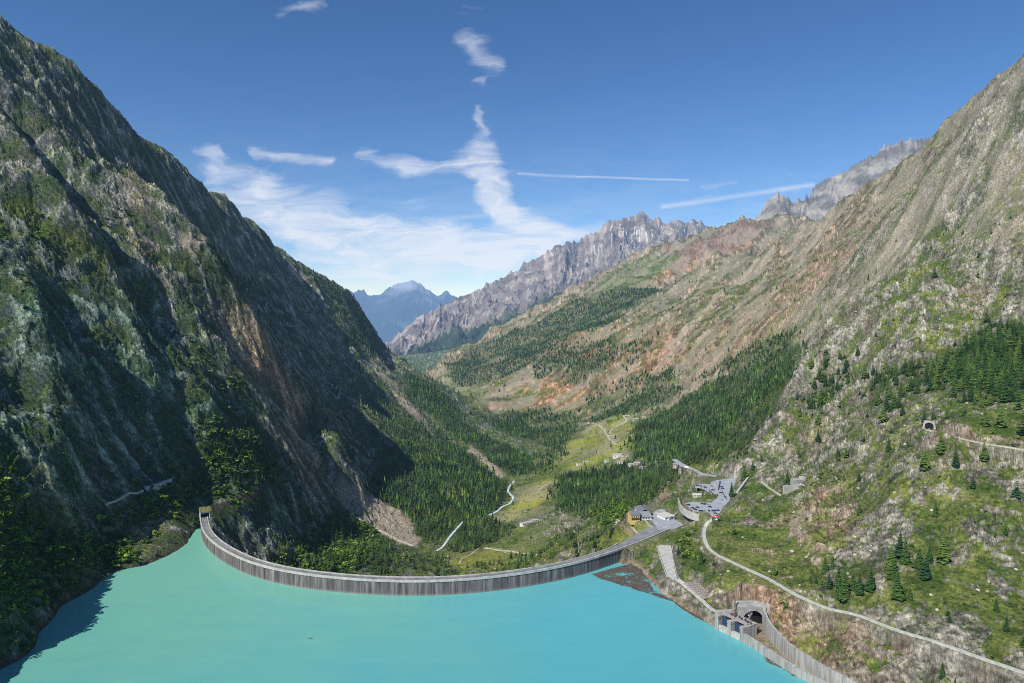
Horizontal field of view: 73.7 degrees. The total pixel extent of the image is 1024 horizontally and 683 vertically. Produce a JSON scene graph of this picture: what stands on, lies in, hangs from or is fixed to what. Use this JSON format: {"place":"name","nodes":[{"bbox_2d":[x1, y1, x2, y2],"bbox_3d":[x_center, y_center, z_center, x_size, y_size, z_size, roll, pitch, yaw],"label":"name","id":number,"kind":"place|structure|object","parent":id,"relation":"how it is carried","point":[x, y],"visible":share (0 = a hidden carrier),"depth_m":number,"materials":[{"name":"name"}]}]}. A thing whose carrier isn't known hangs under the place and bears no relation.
{"place":"outdoors","nodes":[
{"label":"outdoors","id":0,"kind":"place"},
{"bbox_2d":[104,490,143,505],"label":"path","id":1,"kind":"structure","parent":0,"point":[121,498],"depth_m":743.24,"materials":[{"name":"grey gravel"}]},
{"bbox_2d":[353,514,413,545],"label":"path","id":2,"kind":"structure","parent":0,"point":[388,534],"depth_m":1192.74,"materials":[{"name":"grey gravel"}]},
{"bbox_2d":[0,529,807,682],"bbox_3d":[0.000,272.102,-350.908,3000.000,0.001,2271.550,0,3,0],"label":"water","id":3,"kind":"structure","parent":0,"point":[194,609],"depth_m":526.93,"materials":[{"name":"teal liquid"}]},
{"bbox_2d":[592,564,671,600],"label":"driftwood","id":4,"kind":"object","parent":3,"relation":"on","point":[618,579],"visible":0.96,"depth_m":639.07,"materials":[{"name":"brown wood"}]},
{"bbox_2d":[670,598,703,620],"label":"driftwood","id":5,"kind":"object","parent":3,"relation":"on","point":[691,613],"visible":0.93,"depth_m":569.47,"materials":[{"name":"brown wood"}]},
{"bbox_2d":[715,613,757,642],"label":"gate structure","id":6,"kind":"object","parent":3,"relation":"in","point":[735,628],"visible":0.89,"depth_m":527.39,"materials":[{"name":"concrete"}]},
{"bbox_2d":[763,655,796,676],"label":"driftwood","id":7,"kind":"object","parent":3,"relation":"on","point":[769,660],"visible":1,"depth_m":486.60,"materials":[{"name":"wood"}]},
{"bbox_2d":[350,280,464,339],"bbox_3d":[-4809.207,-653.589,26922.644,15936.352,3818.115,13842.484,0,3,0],"label":"distant range","id":8,"kind":"structure","parent":0,"point":[392,311],"depth_m":27914.87,"materials":[{"name":"blue stone"}]},
{"bbox_2d":[436,521,462,550],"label":"river","id":9,"kind":"structure","parent":0,"point":[448,539],"depth_m":1205.43,"materials":[{"name":"liquid"}]},
{"bbox_2d":[489,481,514,514],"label":"river","id":10,"kind":"structure","parent":0,"point":[511,501],"depth_m":1451.82,"materials":[{"name":"liquid"}]},
{"bbox_2d":[0,15,1023,682],"bbox_3d":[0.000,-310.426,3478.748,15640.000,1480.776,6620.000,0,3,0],"label":"terrain","id":11,"kind":"structure","parent":0,"point":[962,167],"depth_m":996.06,"materials":[{"name":"green plant"}]},
{"bbox_2d":[144,478,172,490],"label":"gallery wall","id":12,"kind":"structure","parent":11,"relation":"on","point":[157,486],"depth_m":810.57,"materials":[{"name":"concrete"}]},
{"bbox_2d":[199,506,210,517],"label":"tunnel portal","id":13,"kind":"object","parent":11,"relation":"on","point":[204,511],"visible":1,"depth_m":783.83,"materials":[{"name":"grey concrete"}]},
{"bbox_2d":[0,205,698,651],"bbox_3d":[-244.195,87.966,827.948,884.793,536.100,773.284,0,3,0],"label":"broadleaf thicket","id":14,"kind":"object","parent":11,"relation":"on","point":[68,563],"visible":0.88,"depth_m":743.15,"materials":[{"name":"green plant"}]},
{"bbox_2d":[200,516,678,595],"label":"arch dam","id":15,"kind":"structure","parent":11,"relation":"on","point":[221,550],"depth_m":619.71,"materials":[{"name":"concrete"}]},
{"bbox_2d":[0,49,1023,666],"bbox_3d":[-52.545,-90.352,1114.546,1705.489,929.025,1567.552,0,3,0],"label":"scrub","id":16,"kind":"object","parent":11,"relation":"on","point":[524,471],"visible":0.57,"depth_m":929.69,"materials":[{"name":"green plant"}]},
{"bbox_2d":[3,201,1023,647],"bbox_3d":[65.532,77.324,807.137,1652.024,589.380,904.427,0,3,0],"label":"conifers","id":17,"kind":"object","parent":11,"relation":"on","point":[607,495],"visible":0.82,"depth_m":1030.48,"materials":[{"name":"green plant"}]},
{"bbox_2d":[520,520,533,526],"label":"barn","id":18,"kind":"structure","parent":11,"relation":"on","point":[523,524],"depth_m":1236.78,"materials":[{"name":"stone"}]},
{"bbox_2d":[308,258,817,428],"bbox_3d":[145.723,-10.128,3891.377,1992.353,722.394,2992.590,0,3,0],"label":"conifers","id":19,"kind":"object","parent":11,"relation":"on","point":[512,422],"visible":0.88,"depth_m":3156.86,"materials":[{"name":"green plant"}]},
{"bbox_2d":[214,217,980,529],"bbox_3d":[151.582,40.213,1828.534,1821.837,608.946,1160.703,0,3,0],"label":"conifers","id":20,"kind":"object","parent":11,"relation":"on","point":[736,405],"visible":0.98,"depth_m":1656.14,"materials":[{"name":"green plant"}]},
{"bbox_2d":[628,505,651,524],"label":"yellow house","id":21,"kind":"structure","parent":11,"relation":"on","point":[639,512],"depth_m":773.47,"materials":[{"name":"stone"}]},
{"bbox_2d":[657,545,676,580],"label":"concrete apron","id":22,"kind":"object","parent":11,"relation":"on","point":[665,552],"visible":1,"depth_m":655.49,"materials":[{"name":"grey concrete"}]},
{"bbox_2d":[678,498,699,520],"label":"retaining wall","id":23,"kind":"structure","parent":11,"relation":"on","point":[689,514],"depth_m":747.32,"materials":[{"name":"concrete"}]},
{"bbox_2d":[698,549,703,563],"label":"conifer","id":24,"kind":"object","parent":11,"relation":"on","point":[700,561],"visible":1,"depth_m":620.17,"materials":[{"name":"green plant"}]},
{"bbox_2d":[685,478,735,515],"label":"parking lot","id":25,"kind":"structure","parent":11,"relation":"on","point":[717,503],"depth_m":802.35,"materials":[{"name":"grey asphalt"}]},
{"bbox_2d":[429,226,1023,661],"bbox_3d":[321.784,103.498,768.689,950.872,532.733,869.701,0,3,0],"label":"boulders","id":26,"kind":"object","parent":11,"relation":"on","point":[851,490],"visible":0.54,"depth_m":676.12,"materials":[{"name":"grey stone"}]},
{"bbox_2d":[728,482,734,495],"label":"conifer","id":27,"kind":"object","parent":11,"relation":"on","point":[731,493],"visible":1,"depth_m":806.89,"materials":[{"name":"green plant"}]},
{"bbox_2d":[714,600,769,627],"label":"spillway tunnel","id":28,"kind":"structure","parent":11,"relation":"on","point":[743,607],"depth_m":542.28,"materials":[{"name":"concrete"}]},
{"bbox_2d":[736,477,748,492],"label":"ramp wall","id":29,"kind":"structure","parent":11,"relation":"on","point":[741,487],"depth_m":841.31,"materials":[{"name":"concrete"}]},
{"bbox_2d":[741,466,746,479],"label":"conifer","id":30,"kind":"object","parent":11,"relation":"on","point":[744,476],"visible":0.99,"depth_m":862.07,"materials":[{"name":"green plant"}]},
{"bbox_2d":[770,562,776,576],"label":"conifer","id":31,"kind":"object","parent":11,"relation":"on","point":[773,572],"visible":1,"depth_m":576.57,"materials":[{"name":"green plant"}]},
{"bbox_2d":[743,634,828,682],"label":"lake wall","id":32,"kind":"structure","parent":11,"relation":"on","point":[777,659],"depth_m":482.27,"materials":[{"name":"concrete"}]},
{"bbox_2d":[783,476,805,494],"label":"concrete bunker","id":33,"kind":"object","parent":11,"relation":"on","point":[795,483],"visible":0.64,"depth_m":772.46},
{"bbox_2d":[762,606,857,682],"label":"channel wall","id":34,"kind":"structure","parent":11,"relation":"on","point":[784,646],"depth_m":480.07,"materials":[{"name":"concrete"}]},
{"bbox_2d":[820,555,828,573],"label":"conifer","id":35,"kind":"object","parent":11,"relation":"on","point":[824,570],"visible":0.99,"depth_m":563.61,"materials":[{"name":"green plant"}]},
{"bbox_2d":[826,574,831,588],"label":"conifer","id":36,"kind":"object","parent":11,"relation":"on","point":[828,585],"visible":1,"depth_m":526.40,"materials":[{"name":"green plant"}]},
{"bbox_2d":[829,556,834,569],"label":"conifer","id":37,"kind":"object","parent":11,"relation":"on","point":[832,566],"visible":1,"depth_m":564.28,"materials":[{"name":"green plant"}]},
{"bbox_2d":[833,564,841,586],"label":"conifer","id":38,"kind":"object","parent":11,"relation":"on","point":[838,577],"visible":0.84,"depth_m":528.31,"materials":[{"name":"green plant"}]},
{"bbox_2d":[836,567,850,601],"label":"conifer","id":39,"kind":"object","parent":11,"relation":"on","point":[843,595],"visible":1,"depth_m":507.48,"materials":[{"name":"green plant"}]},
{"bbox_2d":[848,570,856,590],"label":"conifer","id":40,"kind":"object","parent":11,"relation":"on","point":[852,585],"visible":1,"depth_m":510.04,"materials":[{"name":"green plant"}]},
{"bbox_2d":[855,573,863,594],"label":"conifer","id":41,"kind":"object","parent":11,"relation":"on","point":[859,590],"visible":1,"depth_m":504.53,"materials":[{"name":"green plant"}]},
{"bbox_2d":[865,568,875,591],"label":"conifer","id":42,"kind":"object","parent":11,"relation":"on","point":[870,585],"visible":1,"depth_m":504.35,"materials":[{"name":"green plant"}]},
{"bbox_2d":[874,388,881,403],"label":"conifer","id":43,"kind":"object","parent":11,"relation":"on","point":[878,400],"visible":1,"depth_m":814.57,"materials":[{"name":"green plant"}]},
{"bbox_2d":[877,403,887,421],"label":"conifer","id":44,"kind":"object","parent":11,"relation":"on","point":[883,417],"visible":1,"depth_m":762.70,"materials":[{"name":"green plant"}]},
{"bbox_2d":[884,437,890,452],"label":"conifer","id":45,"kind":"object","parent":11,"relation":"on","point":[887,448],"visible":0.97,"depth_m":694.65,"materials":[{"name":"green plant"}]},
{"bbox_2d":[886,386,893,398],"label":"conifer","id":46,"kind":"object","parent":11,"relation":"on","point":[890,395],"visible":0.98,"depth_m":806.74,"materials":[{"name":"green plant"}]},
{"bbox_2d":[883,545,898,573],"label":"conifer","id":47,"kind":"object","parent":11,"relation":"on","point":[890,558],"visible":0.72,"depth_m":514.08,"materials":[{"name":"green plant"}]},
{"bbox_2d":[886,559,896,580],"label":"conifer","id":48,"kind":"object","parent":11,"relation":"on","point":[892,573],"visible":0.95,"depth_m":504.91,"materials":[{"name":"green plant"}]},
{"bbox_2d":[891,395,897,407],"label":"conifer","id":49,"kind":"object","parent":11,"relation":"on","point":[894,402],"visible":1,"depth_m":780.68,"materials":[{"name":"green plant"}]},
{"bbox_2d":[890,572,905,600],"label":"conifer","id":50,"kind":"object","parent":11,"relation":"on","point":[897,591],"visible":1,"depth_m":484.08,"materials":[{"name":"green plant"}]},
{"bbox_2d":[894,531,903,557],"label":"conifer","id":51,"kind":"object","parent":11,"relation":"on","point":[898,551],"visible":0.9,"depth_m":530.36,"materials":[{"name":"green plant"}]},
{"bbox_2d":[897,384,903,397],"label":"conifer","id":52,"kind":"object","parent":11,"relation":"on","point":[900,390],"visible":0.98,"depth_m":798.74,"materials":[{"name":"green plant"}]},
{"bbox_2d":[899,537,911,563],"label":"conifer","id":53,"kind":"object","parent":11,"relation":"on","point":[905,559],"visible":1,"depth_m":520.41,"materials":[{"name":"green plant"}]},
{"bbox_2d":[906,364,913,374],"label":"conifer","id":54,"kind":"object","parent":11,"relation":"on","point":[909,371],"visible":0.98,"depth_m":827.29,"materials":[{"name":"green plant"}]},
{"bbox_2d":[913,377,919,392],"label":"conifer","id":55,"kind":"object","parent":11,"relation":"on","point":[916,390],"visible":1,"depth_m":785.72,"materials":[{"name":"green plant"}]},
{"bbox_2d":[912,545,923,568],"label":"conifer","id":56,"kind":"object","parent":11,"relation":"on","point":[918,563],"visible":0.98,"depth_m":509.64,"materials":[{"name":"green plant"}]},
{"bbox_2d":[917,445,930,469],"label":"conifer","id":57,"kind":"object","parent":11,"relation":"on","point":[924,464],"visible":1,"depth_m":603.80,"materials":[{"name":"green plant"}]},
{"bbox_2d":[922,366,928,382],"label":"conifer","id":58,"kind":"object","parent":11,"relation":"on","point":[924,379],"visible":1,"depth_m":795.96,"materials":[{"name":"green plant"}]},
{"bbox_2d":[919,554,932,579],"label":"conifer","id":59,"kind":"object","parent":11,"relation":"on","point":[925,573],"visible":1,"depth_m":495.90,"materials":[{"name":"green plant"}]},
{"bbox_2d":[922,420,935,429],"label":"road tunnel portal","id":60,"kind":"object","parent":11,"relation":"on","point":[927,424],"visible":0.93,"depth_m":668.79,"materials":[{"name":"concrete"}]},
{"bbox_2d":[926,373,931,389],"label":"conifer","id":61,"kind":"object","parent":11,"relation":"on","point":[929,387],"visible":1,"depth_m":781.11,"materials":[{"name":"green plant"}]},
{"bbox_2d":[926,545,933,562],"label":"conifer","id":62,"kind":"object","parent":11,"relation":"on","point":[929,556],"visible":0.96,"depth_m":510.35,"materials":[{"name":"green plant"}]},
{"bbox_2d":[929,407,935,420],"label":"conifer","id":63,"kind":"object","parent":11,"relation":"on","point":[933,416],"visible":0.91,"depth_m":698.84,"materials":[{"name":"green plant"}]},
{"bbox_2d":[932,501,937,516],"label":"conifer","id":64,"kind":"object","parent":11,"relation":"on","point":[935,512],"visible":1,"depth_m":561.00,"materials":[{"name":"green plant"}]},
{"bbox_2d":[932,377,938,390],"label":"conifer","id":65,"kind":"object","parent":11,"relation":"on","point":[935,387],"visible":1,"depth_m":775.26,"materials":[{"name":"green plant"}]},
{"bbox_2d":[932,366,940,385],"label":"conifer","id":66,"kind":"object","parent":11,"relation":"on","point":[936,373],"visible":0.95,"depth_m":780.47,"materials":[{"name":"green plant"}]},
{"bbox_2d":[936,358,942,370],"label":"conifer","id":67,"kind":"object","parent":11,"relation":"on","point":[940,368],"visible":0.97,"depth_m":812.61,"materials":[{"name":"green plant"}]},
{"bbox_2d":[934,429,945,452],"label":"conifer","id":68,"kind":"object","parent":11,"relation":"on","point":[940,448],"visible":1,"depth_m":614.44,"materials":[{"name":"green plant"}]},
{"bbox_2d":[939,662,944,677],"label":"conifer","id":69,"kind":"object","parent":11,"relation":"on","point":[942,674],"visible":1,"depth_m":428.41,"materials":[{"name":"green plant"}]},
{"bbox_2d":[935,532,952,563],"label":"conifer","id":70,"kind":"object","parent":11,"relation":"on","point":[943,555],"visible":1,"depth_m":506.62,"materials":[{"name":"green plant"}]},
{"bbox_2d":[943,361,951,380],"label":"conifer","id":71,"kind":"object","parent":11,"relation":"on","point":[947,377],"visible":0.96,"depth_m":780.48,"materials":[{"name":"green plant"}]},
{"bbox_2d":[950,380,956,396],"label":"conifer","id":72,"kind":"object","parent":11,"relation":"on","point":[954,393],"visible":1,"depth_m":733.71,"materials":[{"name":"green plant"}]},
{"bbox_2d":[951,445,959,467],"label":"conifer","id":73,"kind":"object","parent":11,"relation":"on","point":[955,461],"visible":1,"depth_m":589.77,"materials":[{"name":"green plant"}]},
{"bbox_2d":[952,364,958,378],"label":"conifer","id":74,"kind":"object","parent":11,"relation":"on","point":[954,370],"visible":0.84,"depth_m":777.31,"materials":[{"name":"green plant"}]},
{"bbox_2d":[957,356,963,376],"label":"conifer","id":75,"kind":"object","parent":11,"relation":"on","point":[960,369],"visible":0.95,"depth_m":778.38,"materials":[{"name":"green plant"}]},
{"bbox_2d":[958,339,963,357],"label":"conifer","id":76,"kind":"object","parent":11,"relation":"on","point":[960,348],"visible":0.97,"depth_m":822.87,"materials":[{"name":"green plant"}]},
{"bbox_2d":[970,473,975,488],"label":"conifer","id":77,"kind":"object","parent":11,"relation":"on","point":[972,485],"visible":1,"depth_m":564.76,"materials":[{"name":"green plant"}]},
{"bbox_2d":[968,365,979,386],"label":"conifer","id":78,"kind":"object","parent":11,"relation":"on","point":[971,379],"visible":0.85,"depth_m":741.07,"materials":[{"name":"green plant"}]},
{"bbox_2d":[978,391,986,406],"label":"conifer","id":79,"kind":"object","parent":11,"relation":"on","point":[982,403],"visible":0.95,"depth_m":689.58,"materials":[{"name":"green plant"}]},
{"bbox_2d":[979,439,989,460],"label":"conifer","id":80,"kind":"object","parent":11,"relation":"on","point":[984,455],"visible":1,"depth_m":589.30,"materials":[{"name":"green plant"}]},
{"bbox_2d":[978,405,991,425],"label":"conifer","id":81,"kind":"object","parent":11,"relation":"on","point":[985,420],"visible":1,"depth_m":632.08,"materials":[{"name":"green plant"}]},
{"bbox_2d":[982,361,988,383],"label":"conifer","id":82,"kind":"object","parent":11,"relation":"on","point":[986,373],"visible":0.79,"depth_m":742.76,"materials":[{"name":"green plant"}]},
{"bbox_2d":[984,372,990,387],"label":"conifer","id":83,"kind":"object","parent":11,"relation":"on","point":[988,379],"visible":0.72,"depth_m":732.44,"materials":[{"name":"green plant"}]},
{"bbox_2d":[985,324,991,344],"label":"conifer","id":84,"kind":"object","parent":11,"relation":"on","point":[988,335],"visible":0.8,"depth_m":826.48,"materials":[{"name":"green plant"}]},
{"bbox_2d":[986,391,993,405],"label":"conifer","id":85,"kind":"object","parent":11,"relation":"on","point":[990,401],"visible":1,"depth_m":688.89,"materials":[{"name":"green plant"}]},
{"bbox_2d":[988,376,993,392],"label":"conifer","id":86,"kind":"object","parent":11,"relation":"on","point":[991,384],"visible":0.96,"depth_m":715.33,"materials":[{"name":"green plant"}]},
{"bbox_2d":[993,597,998,611],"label":"conifer","id":87,"kind":"object","parent":11,"relation":"on","point":[996,608],"visible":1,"depth_m":454.29,"materials":[{"name":"green plant"}]},
{"bbox_2d":[993,361,1001,378],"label":"conifer","id":88,"kind":"object","parent":11,"relation":"on","point":[998,370],"visible":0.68,"depth_m":741.50,"materials":[{"name":"green plant"}]},
{"bbox_2d":[995,379,1000,394],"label":"conifer","id":89,"kind":"object","parent":11,"relation":"on","point":[997,392],"visible":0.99,"depth_m":709.94,"materials":[{"name":"green plant"}]},
{"bbox_2d":[997,367,1004,382],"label":"conifer","id":90,"kind":"object","parent":11,"relation":"on","point":[1000,378],"visible":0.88,"depth_m":731.28,"materials":[{"name":"green plant"}]},
{"bbox_2d":[995,403,1008,426],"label":"conifer","id":91,"kind":"object","parent":11,"relation":"on","point":[1001,421],"visible":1,"depth_m":628.80,"materials":[{"name":"green plant"}]},
{"bbox_2d":[1000,378,1009,402],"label":"conifer","id":92,"kind":"object","parent":11,"relation":"on","point":[1004,398],"visible":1,"depth_m":688.62,"materials":[{"name":"green plant"}]},
{"bbox_2d":[1003,615,1009,631],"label":"conifer","id":93,"kind":"object","parent":11,"relation":"on","point":[1006,627],"visible":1,"depth_m":432.10,"materials":[{"name":"green plant"}]},
{"bbox_2d":[1003,329,1014,348],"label":"conifer","id":94,"kind":"object","parent":11,"relation":"on","point":[1008,337],"visible":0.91,"depth_m":814.42,"materials":[{"name":"green plant"}]},
{"bbox_2d":[1008,371,1014,385],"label":"conifer","id":95,"kind":"object","parent":11,"relation":"on","point":[1012,376],"visible":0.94,"depth_m":721.85,"materials":[{"name":"green plant"}]},
{"bbox_2d":[1009,386,1016,400],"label":"conifer","id":96,"kind":"object","parent":11,"relation":"on","point":[1012,397],"visible":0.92,"depth_m":688.03,"materials":[{"name":"green plant"}]},
{"bbox_2d":[0,0,1023,297],"label":"sky","id":97,"kind":"structure","parent":0,"point":[441,146],"materials":[{"name":"blue"}]},
{"bbox_2d":[384,210,707,355],"bbox_3d":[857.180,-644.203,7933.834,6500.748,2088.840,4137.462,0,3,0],"label":"jagged mountain","id":98,"kind":"structure","parent":0,"point":[477,314],"depth_m":8470.75,"materials":[{"name":"grey stone"}]},
{"bbox_2d":[587,422,616,444],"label":"path","id":99,"kind":"structure","parent":0,"point":[613,442],"depth_m":2065.11,"materials":[{"name":"beige gravel"}]},
{"bbox_2d":[650,509,683,529],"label":"pavement","id":100,"kind":"structure","parent":0,"point":[660,523],"depth_m":762.12,"materials":[{"name":"concrete"}]},
{"bbox_2d":[656,512,674,519],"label":"white building","id":101,"kind":"structure","parent":100,"relation":"on","point":[664,515],"depth_m":776.05,"materials":[{"name":"stone"}]},
{"bbox_2d":[667,575,715,611],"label":"track","id":102,"kind":"structure","parent":0,"point":[705,603],"depth_m":574.97,"materials":[{"name":"concrete"}]},
{"bbox_2d":[672,459,715,476],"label":"road","id":103,"kind":"structure","parent":0,"point":[678,462],"depth_m":961.50,"materials":[{"name":"grey asphalt"}]},
{"bbox_2d":[760,481,780,495],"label":"path","id":104,"kind":"structure","parent":0,"point":[768,487],"depth_m":811.72,"materials":[{"name":"beige gravel"}]},
{"bbox_2d":[754,137,930,220],"bbox_3d":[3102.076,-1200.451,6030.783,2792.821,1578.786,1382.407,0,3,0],"label":"grey peak","id":105,"kind":"structure","parent":0,"point":[827,194],"depth_m":6223.11,"materials":[{"name":"grey stone"}]},
{"bbox_2d":[702,519,1023,671],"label":"road","id":106,"kind":"structure","parent":0,"point":[704,534],"depth_m":516.07,"materials":[{"name":"grey asphalt"}]},
{"bbox_2d":[702,518,1023,674],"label":"road parapet","id":107,"kind":"structure","parent":106,"relation":"on","point":[971,655],"depth_m":473.02,"materials":[{"name":"concrete"}]},
{"bbox_2d":[925,429,1023,450],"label":"road","id":108,"kind":"structure","parent":0,"point":[1020,449],"depth_m":600.34,"materials":[{"name":"grey asphalt"}]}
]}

